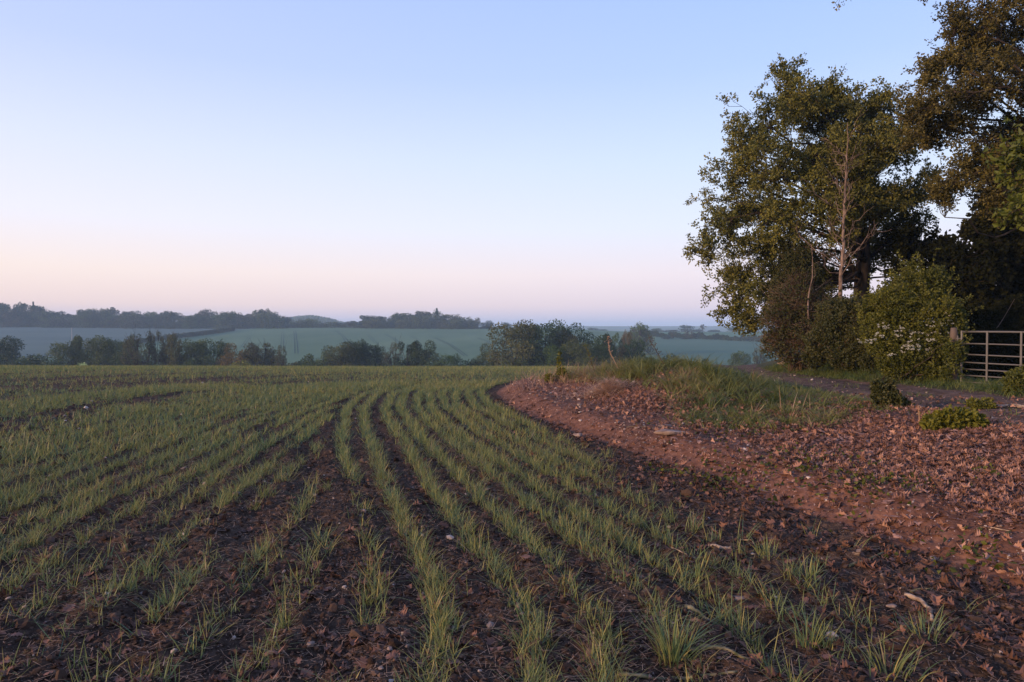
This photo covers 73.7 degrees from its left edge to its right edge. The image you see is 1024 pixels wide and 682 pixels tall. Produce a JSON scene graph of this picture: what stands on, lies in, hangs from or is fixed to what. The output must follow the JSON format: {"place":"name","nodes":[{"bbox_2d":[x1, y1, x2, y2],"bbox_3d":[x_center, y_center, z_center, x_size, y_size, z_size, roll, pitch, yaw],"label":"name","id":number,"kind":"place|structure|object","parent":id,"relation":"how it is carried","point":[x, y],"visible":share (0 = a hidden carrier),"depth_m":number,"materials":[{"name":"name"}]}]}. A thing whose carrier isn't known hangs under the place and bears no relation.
{"place":"outdoors","nodes":[
{"label":"outdoors","id":0,"kind":"place"},
{"bbox_2d":[0,327,250,358],"bbox_3d":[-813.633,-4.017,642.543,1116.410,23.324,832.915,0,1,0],"label":"grey field","id":1,"kind":"structure","parent":0,"point":[38,340],"depth_m":598.42,"materials":[{"name":"plant"}]},
{"bbox_2d":[0,308,23,326],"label":"tree","id":2,"kind":"object","parent":1,"relation":"on","point":[6,318],"visible":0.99,"depth_m":724.04,"materials":[{"name":"green plant"}]},
{"bbox_2d":[18,310,37,326],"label":"tree","id":3,"kind":"object","parent":1,"relation":"on","point":[28,321],"visible":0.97,"depth_m":731.52,"materials":[{"name":"green plant"}]},
{"bbox_2d":[44,317,69,327],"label":"tree","id":4,"kind":"object","parent":1,"relation":"on","point":[57,324],"visible":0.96,"depth_m":718.70,"materials":[{"name":"green plant"}]},
{"bbox_2d":[75,311,94,327],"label":"tree","id":5,"kind":"object","parent":1,"relation":"on","point":[82,316],"visible":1,"depth_m":724.47,"materials":[{"name":"green plant"}]},
{"bbox_2d":[100,310,112,327],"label":"tree","id":6,"kind":"object","parent":1,"relation":"on","point":[107,316],"visible":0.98,"depth_m":727.04,"materials":[{"name":"green plant"}]},
{"bbox_2d":[120,314,146,328],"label":"tree","id":7,"kind":"object","parent":1,"relation":"on","point":[138,321],"visible":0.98,"depth_m":721.59,"materials":[{"name":"green plant"}]},
{"bbox_2d":[157,310,175,328],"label":"tree","id":8,"kind":"object","parent":1,"relation":"on","point":[170,315],"visible":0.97,"depth_m":725.22,"materials":[{"name":"green plant"}]},
{"bbox_2d":[180,315,199,328],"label":"tree","id":9,"kind":"object","parent":1,"relation":"on","point":[186,325],"visible":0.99,"depth_m":722.30,"materials":[{"name":"green plant"}]},
{"bbox_2d":[212,312,233,328],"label":"tree","id":10,"kind":"object","parent":1,"relation":"on","point":[220,325],"visible":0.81,"depth_m":723.38,"materials":[{"name":"green plant"}]},
{"bbox_2d":[217,311,237,327],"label":"tree","id":11,"kind":"object","parent":1,"relation":"on","point":[229,317],"visible":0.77,"depth_m":724.33,"materials":[{"name":"green plant"}]},
{"bbox_2d":[9,327,655,366],"bbox_3d":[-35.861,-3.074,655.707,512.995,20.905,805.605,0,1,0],"label":"green field","id":12,"kind":"structure","parent":0,"point":[466,341],"depth_m":546.52,"materials":[{"name":"green plant"}]},
{"bbox_2d":[134,332,187,342],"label":"hedge","id":13,"kind":"object","parent":12,"relation":"on","point":[165,336],"visible":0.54,"depth_m":527.48,"materials":[{"name":"green plant"}]},
{"bbox_2d":[187,327,234,336],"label":"field hedge","id":14,"kind":"object","parent":12,"relation":"on","point":[204,332],"visible":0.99,"depth_m":613.02,"materials":[{"name":"green plant"}]},
{"bbox_2d":[265,318,289,328],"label":"tree","id":15,"kind":"object","parent":12,"relation":"on","point":[282,322],"visible":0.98,"depth_m":721.38,"materials":[{"name":"green plant"}]},
{"bbox_2d":[360,319,381,327],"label":"tree","id":16,"kind":"object","parent":12,"relation":"on","point":[369,322],"visible":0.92,"depth_m":723.32,"materials":[{"name":"green plant"}]},
{"bbox_2d":[394,319,412,328],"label":"tree","id":17,"kind":"object","parent":12,"relation":"on","point":[401,323],"visible":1,"depth_m":722.56,"materials":[{"name":"green plant"}]},
{"bbox_2d":[409,315,431,328],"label":"tree","id":18,"kind":"object","parent":12,"relation":"on","point":[415,322],"visible":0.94,"depth_m":725.43,"materials":[{"name":"green plant"}]},
{"bbox_2d":[627,323,651,348],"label":"skyline tree","id":19,"kind":"object","parent":12,"relation":"on","point":[640,327],"visible":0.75,"depth_m":418.08,"materials":[{"name":"green plant"}]},
{"bbox_2d":[627,327,655,354],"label":"skyline tree","id":20,"kind":"object","parent":12,"relation":"on","point":[647,331],"visible":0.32,"depth_m":424.41,"materials":[{"name":"green plant"}]},
{"bbox_2d":[0,367,1023,681],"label":"ploughed field","id":21,"kind":"structure","parent":0,"point":[340,523],"depth_m":4.39,"materials":[{"name":"soil"}]},
{"bbox_2d":[0,364,998,681],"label":"wheat crop","id":22,"kind":"object","parent":21,"relation":"on","point":[402,382],"visible":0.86,"depth_m":6.80,"materials":[{"name":"green plant"}]},
{"bbox_2d":[0,377,1023,681],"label":"soil clods","id":23,"kind":"object","parent":21,"relation":"on","point":[354,633],"visible":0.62,"depth_m":3.81,"materials":[{"name":"brown soil"}]},
{"bbox_2d":[0,363,1023,681],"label":"dead leaves","id":24,"kind":"object","parent":21,"relation":"on","point":[1000,503],"visible":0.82,"depth_m":5.41,"materials":[{"name":"brown plant"}]},
{"bbox_2d":[0,386,1023,681],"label":"straw bits","id":25,"kind":"object","parent":21,"relation":"on","point":[500,592],"visible":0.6,"depth_m":3.58,"materials":[{"name":"beige plant"}]},
{"bbox_2d":[2,368,1023,681],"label":"flint pebbles","id":26,"kind":"object","parent":21,"relation":"on","point":[310,644],"visible":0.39,"depth_m":5.50,"materials":[{"name":"grey stone"}]},
{"bbox_2d":[620,598,733,668],"bbox_3d":[0.722,1.313,3.053,0.468,0.263,0.529,1,1,35],"label":"wheat clump","id":27,"kind":"object","parent":21,"relation":"on","point":[676,650],"visible":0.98,"depth_m":3.06,"materials":[{"name":"green plant"}]},
{"bbox_2d":[618,670,738,680],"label":"pale branch","id":28,"kind":"object","parent":21,"relation":"on","point":[639,675],"visible":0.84,"depth_m":2.90,"materials":[{"name":"brown wood"}]},
{"bbox_2d":[675,549,721,582],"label":"wheat clump","id":29,"kind":"object","parent":21,"relation":"on","point":[699,571],"visible":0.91,"depth_m":4.08,"materials":[{"name":"green plant"}]},
{"bbox_2d":[689,644,749,659],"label":"lichen branch","id":30,"kind":"object","parent":21,"relation":"on","point":[714,647],"visible":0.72,"depth_m":3.11,"materials":[{"name":"wood"}]},
{"bbox_2d":[746,534,785,556],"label":"wheat clump","id":31,"kind":"object","parent":21,"relation":"on","point":[766,548],"visible":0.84,"depth_m":4.50,"materials":[{"name":"green plant"}]},
{"bbox_2d":[776,555,828,581],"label":"wheat clump","id":32,"kind":"object","parent":21,"relation":"on","point":[810,570],"visible":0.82,"depth_m":4.10,"materials":[{"name":"green plant"}]},
{"bbox_2d":[774,599,844,649],"bbox_3d":[1.383,1.347,3.206,0.354,0.190,0.362,1,1,31],"label":"wheat clump","id":33,"kind":"object","parent":21,"relation":"on","point":[803,639],"visible":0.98,"depth_m":3.21,"materials":[{"name":"green plant"}]},
{"bbox_2d":[626,393,1023,588],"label":"dead leaves","id":34,"kind":"object","parent":21,"relation":"on","point":[882,480],"visible":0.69,"depth_m":6.14,"materials":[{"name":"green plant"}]},
{"bbox_2d":[836,628,942,681],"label":"wheat clump","id":35,"kind":"object","parent":21,"relation":"on","point":[900,666],"visible":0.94,"depth_m":2.95,"materials":[{"name":"green plant"}]},
{"bbox_2d":[904,592,933,621],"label":"rotten branch","id":36,"kind":"object","parent":21,"relation":"on","point":[918,599],"visible":0.94,"depth_m":3.67,"materials":[{"name":"brown wood"}]},
{"bbox_2d":[885,604,966,645],"bbox_3d":[1.988,1.353,3.290,0.403,0.174,0.291,0,1,0],"label":"wheat clump","id":37,"kind":"object","parent":21,"relation":"on","point":[921,621],"visible":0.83,"depth_m":3.29,"materials":[{"name":"green plant"}]},
{"bbox_2d":[0,0,1023,325],"label":"sky","id":38,"kind":"structure","parent":0,"point":[496,161],"materials":[{"name":"blue"}]},
{"bbox_2d":[317,325,772,331],"bbox_3d":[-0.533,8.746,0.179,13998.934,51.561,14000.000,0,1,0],"label":"hills","id":39,"kind":"structure","parent":0,"point":[664,328],"depth_m":2829.08,"materials":[{"name":"green plant"}]},
{"bbox_2d":[289,315,349,326],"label":"distant wood","id":40,"kind":"object","parent":39,"relation":"on","point":[322,319],"visible":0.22,"depth_m":1514.32,"materials":[{"name":"green plant"}]},
{"bbox_2d":[531,350,910,434],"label":"long grass","id":41,"kind":"structure","parent":0,"point":[628,369],"depth_m":12.28,"materials":[{"name":"green plant"}]},
{"bbox_2d":[656,337,800,364],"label":"field","id":42,"kind":"structure","parent":0,"point":[726,349],"depth_m":488.64,"materials":[{"name":"green plant"}]},
{"bbox_2d":[645,330,762,341],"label":"long hedge","id":43,"kind":"object","parent":42,"relation":"on","point":[716,336],"visible":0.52,"depth_m":612.57,"materials":[{"name":"green plant"}]},
{"bbox_2d":[497,364,1023,594],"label":"bank","id":44,"kind":"structure","parent":0,"point":[813,501],"depth_m":6.90,"materials":[{"name":"soil"}]},
{"bbox_2d":[543,352,574,381],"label":"yellow seedling","id":45,"kind":"object","parent":44,"relation":"on","point":[548,376],"visible":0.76,"depth_m":16.49,"materials":[{"name":"green plant"}]},
{"bbox_2d":[550,375,661,400],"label":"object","id":46,"kind":"object","parent":44,"relation":"on","point":[605,386],"visible":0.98,"depth_m":13.37,"materials":[{"name":"plant"}]},
{"bbox_2d":[654,429,687,434],"bbox_3d":[2.004,1.139,8.537,0.476,0.061,0.186,0,1,0],"label":"stone","id":47,"kind":"object","parent":44,"relation":"on","point":[667,432],"visible":0.88,"depth_m":8.48,"materials":[{"name":"grey stone"}]},
{"bbox_2d":[501,363,844,420],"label":"dry grass","id":48,"kind":"structure","parent":44,"relation":"on","point":[550,372],"depth_m":15.85,"materials":[{"name":"plant"}]},
{"bbox_2d":[869,377,913,406],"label":"thistle plant","id":49,"kind":"object","parent":44,"relation":"on","point":[882,394],"visible":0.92,"depth_m":10.82,"materials":[{"name":"green plant"}]},
{"bbox_2d":[919,404,990,430],"bbox_3d":[5.606,0.988,8.657,0.939,0.375,0.440,0,1,0],"label":"bright herb","id":50,"kind":"object","parent":44,"relation":"on","point":[959,417],"visible":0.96,"depth_m":8.56,"materials":[{"name":"green plant"}]},
{"bbox_2d":[657,332,972,348],"bbox_3d":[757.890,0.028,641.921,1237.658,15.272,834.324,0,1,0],"label":"field","id":51,"kind":"structure","parent":0,"point":[731,334],"depth_m":737.86,"materials":[{"name":"green plant"}]},
{"bbox_2d":[723,364,1023,425],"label":"track","id":52,"kind":"structure","parent":0,"point":[911,389],"depth_m":14.43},
{"bbox_2d":[963,396,997,409],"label":"track weed","id":53,"kind":"object","parent":52,"relation":"on","point":[978,403],"visible":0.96,"depth_m":10.88,"materials":[{"name":"green plant"}]},
{"bbox_2d":[729,360,1023,435],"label":"verge","id":54,"kind":"structure","parent":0,"point":[764,364],"depth_m":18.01,"materials":[{"name":"green plant"}]},
{"bbox_2d":[751,267,833,371],"bbox_3d":[9.683,-0.705,22.907,2.950,3.652,2.592,1,1,32],"label":"brown scrub","id":55,"kind":"object","parent":54,"relation":"on","point":[785,307],"visible":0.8,"depth_m":22.72,"materials":[{"name":"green plant"}]},
{"bbox_2d":[767,238,831,316],"bbox_3d":[10.246,-1.341,24.148,2.319,4.557,2.183,1,1,29],"label":"ivy bush","id":56,"kind":"object","parent":54,"relation":"on","point":[790,265],"visible":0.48,"depth_m":23.88,"materials":[{"name":"green plant"}]},
{"bbox_2d":[802,237,824,369],"bbox_3d":[9.749,-1.245,22.329,0.727,4.423,1.423,1,1,36],"label":"dead sapling","id":57,"kind":"object","parent":54,"relation":"on","point":[808,309],"visible":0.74,"depth_m":22.34,"materials":[{"name":"brown wood"}]},
{"bbox_2d":[681,52,948,336],"bbox_3d":[12.287,-5.047,26.918,11.153,12.530,8.178,0,1,0],"label":"oak tree","id":58,"kind":"object","parent":54,"relation":"on","point":[828,104],"visible":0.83,"depth_m":25.78,"materials":[{"name":"green plant"}]},
{"bbox_2d":[793,285,885,373],"bbox_3d":[10.040,-0.357,20.423,2.403,2.747,2.917,-1,1,-36],"label":"green hedge bush","id":59,"kind":"object","parent":54,"relation":"on","point":[832,337],"visible":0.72,"depth_m":20.16,"materials":[{"name":"green plant"}]},
{"bbox_2d":[796,108,885,297],"bbox_3d":[10.772,-3.257,22.442,2.637,8.537,1.718,0,1,0],"label":"bare tree","id":60,"kind":"object","parent":54,"relation":"on","point":[843,256],"visible":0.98,"depth_m":22.39,"materials":[{"name":"brown plant"}]},
{"bbox_2d":[848,248,983,382],"bbox_3d":[10.013,-0.596,17.047,2.942,3.489,2.804,1,1,26],"label":"hawthorn bush","id":61,"kind":"object","parent":54,"relation":"on","point":[895,313],"visible":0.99,"depth_m":16.81,"materials":[{"name":"green plant"}]},
{"bbox_2d":[832,0,1023,237],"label":"tall oak tree","id":62,"kind":"object","parent":54,"relation":"on","point":[973,51],"visible":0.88,"depth_m":19.58,"materials":[{"name":"green plant"}]},
{"bbox_2d":[879,126,1023,348],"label":"sycamore tree","id":63,"kind":"object","parent":54,"relation":"on","point":[982,264],"visible":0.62,"depth_m":24.31,"materials":[{"name":"green plant"}]},
{"bbox_2d":[949,328,957,381],"bbox_3d":[10.406,0.496,16.102,0.182,1.626,0.192,0,1,0],"label":"gate post","id":64,"kind":"object","parent":54,"relation":"on","point":[953,333],"visible":0.39,"depth_m":16.03,"materials":[{"name":"wood"}]},
{"bbox_2d":[956,331,1023,384],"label":"metal gate","id":65,"kind":"structure","parent":64,"relation":"attached to","point":[987,355],"depth_m":15.30,"materials":[{"name":"metal"}]},
{"bbox_2d":[957,292,1023,378],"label":"leafy undergrowth bush","id":66,"kind":"object","parent":54,"relation":"on","point":[1002,317],"visible":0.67,"depth_m":18.64,"materials":[{"name":"green plant"}]},
{"bbox_2d":[981,115,1023,230],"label":"chestnut tree","id":67,"kind":"object","parent":54,"relation":"on","point":[1014,152],"visible":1,"depth_m":12.41,"materials":[{"name":"green plant"}]},
{"bbox_2d":[999,364,1023,394],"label":"elder bush","id":68,"kind":"object","parent":54,"relation":"on","point":[1014,379],"visible":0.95,"depth_m":13.23,"materials":[{"name":"green plant"}]},
{"bbox_3d":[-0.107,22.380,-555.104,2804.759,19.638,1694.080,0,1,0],"label":"valley side","id":69,"kind":"structure","parent":0,"visible":0},
{"bbox_2d":[0,335,25,364],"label":"valley tree","id":70,"kind":"object","parent":69,"relation":"on","point":[10,355],"visible":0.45,"depth_m":213.50,"materials":[{"name":"green plant"}]},
{"bbox_2d":[25,353,50,365],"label":"valley bush","id":71,"kind":"object","parent":69,"relation":"on","point":[36,359],"visible":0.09,"depth_m":208.68,"materials":[{"name":"green plant"}]},
{"bbox_2d":[44,340,82,365],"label":"valley tree","id":72,"kind":"object","parent":69,"relation":"on","point":[62,352],"visible":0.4,"depth_m":209.33,"materials":[{"name":"green plant"}]},
{"bbox_2d":[68,335,95,365],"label":"valley tree","id":73,"kind":"object","parent":69,"relation":"on","point":[77,341],"visible":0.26,"depth_m":213.38,"materials":[{"name":"green plant"}]},
{"bbox_2d":[78,334,115,365],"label":"valley tree","id":74,"kind":"object","parent":69,"relation":"on","point":[94,346],"visible":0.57,"depth_m":210.62,"materials":[{"name":"green plant"}]},
{"bbox_2d":[94,337,132,365],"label":"valley tree","id":75,"kind":"object","parent":69,"relation":"on","point":[112,357],"visible":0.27,"depth_m":211.13,"materials":[{"name":"green plant"}]},
{"bbox_2d":[111,340,141,365],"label":"valley tree","id":76,"kind":"object","parent":69,"relation":"on","point":[118,357],"visible":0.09,"depth_m":209.97,"materials":[{"name":"green plant"}]},
{"bbox_2d":[119,325,147,365],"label":"valley tree","id":77,"kind":"object","parent":69,"relation":"on","point":[135,357],"visible":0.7,"depth_m":203.50,"materials":[{"name":"green plant"}]},
{"bbox_2d":[139,332,156,365],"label":"valley tree","id":78,"kind":"object","parent":69,"relation":"on","point":[146,355],"visible":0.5,"depth_m":207.95,"materials":[{"name":"green plant"}]},
{"bbox_2d":[145,325,166,364],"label":"valley tree","id":79,"kind":"object","parent":69,"relation":"on","point":[150,338],"visible":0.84,"depth_m":208.81,"materials":[{"name":"green plant"}]},
{"bbox_2d":[158,327,177,365],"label":"valley tree","id":80,"kind":"object","parent":69,"relation":"on","point":[164,358],"visible":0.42,"depth_m":211.70,"materials":[{"name":"green plant"}]},
{"bbox_2d":[165,335,192,365],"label":"valley tree","id":81,"kind":"object","parent":69,"relation":"on","point":[176,358],"visible":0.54,"depth_m":204.37,"materials":[{"name":"green plant"}]},
{"bbox_2d":[180,338,214,365],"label":"valley tree","id":82,"kind":"object","parent":69,"relation":"on","point":[193,346],"visible":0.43,"depth_m":206.27,"materials":[{"name":"green plant"}]},
{"bbox_2d":[191,338,233,365],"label":"valley tree","id":83,"kind":"object","parent":69,"relation":"on","point":[219,351],"visible":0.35,"depth_m":209.01,"materials":[{"name":"green plant"}]},
{"bbox_2d":[214,342,251,365],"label":"valley tree","id":84,"kind":"object","parent":69,"relation":"on","point":[222,362],"visible":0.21,"depth_m":205.56,"materials":[{"name":"green plant"}]},
{"bbox_2d":[239,339,282,365],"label":"valley tree","id":85,"kind":"object","parent":69,"relation":"on","point":[256,356],"visible":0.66,"depth_m":205.90,"materials":[{"name":"green plant"}]},
{"bbox_2d":[240,346,282,365],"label":"valley tree","id":86,"kind":"object","parent":69,"relation":"on","point":[269,353],"visible":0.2,"depth_m":212.05,"materials":[{"name":"green plant"}]},
{"bbox_2d":[274,337,287,366],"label":"valley tree","id":87,"kind":"object","parent":69,"relation":"on","point":[283,361],"visible":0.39,"depth_m":199.70,"materials":[{"name":"green plant"}]},
{"bbox_2d":[301,345,339,365],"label":"valley tree","id":88,"kind":"object","parent":69,"relation":"on","point":[318,361],"visible":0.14,"depth_m":203.46,"materials":[{"name":"green plant"}]},
{"bbox_2d":[323,342,360,365],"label":"valley tree","id":89,"kind":"object","parent":69,"relation":"on","point":[348,349],"visible":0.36,"depth_m":202.18,"materials":[{"name":"green plant"}]},
{"bbox_2d":[339,338,375,366],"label":"valley tree","id":90,"kind":"object","parent":69,"relation":"on","point":[361,349],"visible":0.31,"depth_m":206.55,"materials":[{"name":"green plant"}]},
{"bbox_2d":[354,343,385,366],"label":"valley tree","id":91,"kind":"object","parent":69,"relation":"on","point":[377,352],"visible":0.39,"depth_m":209.60,"materials":[{"name":"green plant"}]},
{"bbox_2d":[381,333,403,365],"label":"valley tree","id":92,"kind":"object","parent":69,"relation":"on","point":[388,360],"visible":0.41,"depth_m":206.86,"materials":[{"name":"green plant"}]},
{"bbox_2d":[393,340,421,366],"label":"valley tree","id":93,"kind":"object","parent":69,"relation":"on","point":[410,350],"visible":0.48,"depth_m":204.88,"materials":[{"name":"green plant"}]},
{"bbox_2d":[413,339,441,365],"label":"valley tree","id":94,"kind":"object","parent":69,"relation":"on","point":[434,358],"visible":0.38,"depth_m":204.44,"materials":[{"name":"green plant"}]},
{"bbox_2d":[437,353,466,366],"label":"bush","id":95,"kind":"object","parent":69,"relation":"on","point":[452,360],"visible":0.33,"depth_m":199.43,"materials":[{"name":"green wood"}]},
{"bbox_2d":[474,343,499,365],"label":"valley tree","id":96,"kind":"object","parent":69,"relation":"on","point":[482,363],"visible":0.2,"depth_m":204.63,"materials":[{"name":"green plant"}]},
{"bbox_2d":[500,357,528,366],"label":"valley bush","id":97,"kind":"object","parent":69,"relation":"on","point":[517,361],"visible":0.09,"depth_m":190.48,"materials":[{"name":"green plant"}]},
{"bbox_2d":[486,319,546,366],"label":"valley tree","id":98,"kind":"object","parent":69,"relation":"on","point":[512,338],"visible":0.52,"depth_m":193.23,"materials":[{"name":"green plant"}]},
{"bbox_2d":[512,319,572,365],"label":"valley tree","id":99,"kind":"object","parent":69,"relation":"on","point":[539,342],"visible":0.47,"depth_m":194.79,"materials":[{"name":"green plant"}]},
{"bbox_2d":[538,343,570,365],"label":"valley tree","id":100,"kind":"object","parent":69,"relation":"on","point":[554,353],"visible":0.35,"depth_m":189.12,"materials":[{"name":"green plant"}]},
{"bbox_2d":[546,330,579,363],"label":"valley tree","id":101,"kind":"object","parent":69,"relation":"on","point":[568,337],"visible":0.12,"depth_m":196.67,"materials":[{"name":"green plant"}]},
{"bbox_2d":[559,339,600,366],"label":"valley tree","id":102,"kind":"object","parent":69,"relation":"on","point":[582,360],"visible":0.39,"depth_m":187.90,"materials":[{"name":"green plant"}]},
{"bbox_2d":[563,323,616,366],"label":"valley tree","id":103,"kind":"object","parent":69,"relation":"on","point":[586,339],"visible":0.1,"depth_m":197.88,"materials":[{"name":"green plant"}]},
{"bbox_2d":[589,343,616,365],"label":"valley tree","id":104,"kind":"object","parent":69,"relation":"on","point":[601,353],"visible":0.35,"depth_m":189.81,"materials":[{"name":"green plant"}]},
{"bbox_2d":[618,339,645,359],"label":"valley tree","id":105,"kind":"object","parent":69,"relation":"on","point":[638,349],"visible":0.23,"depth_m":206.44,"materials":[{"name":"green plant"}]},
{"bbox_2d":[727,351,751,365],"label":"valley tree","id":106,"kind":"object","parent":69,"relation":"on","point":[737,355],"visible":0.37,"depth_m":249.14,"materials":[{"name":"green plant"}]},
{"bbox_2d":[752,345,767,363],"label":"valley tree","id":107,"kind":"object","parent":69,"relation":"on","point":[756,359],"visible":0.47,"depth_m":244.58,"materials":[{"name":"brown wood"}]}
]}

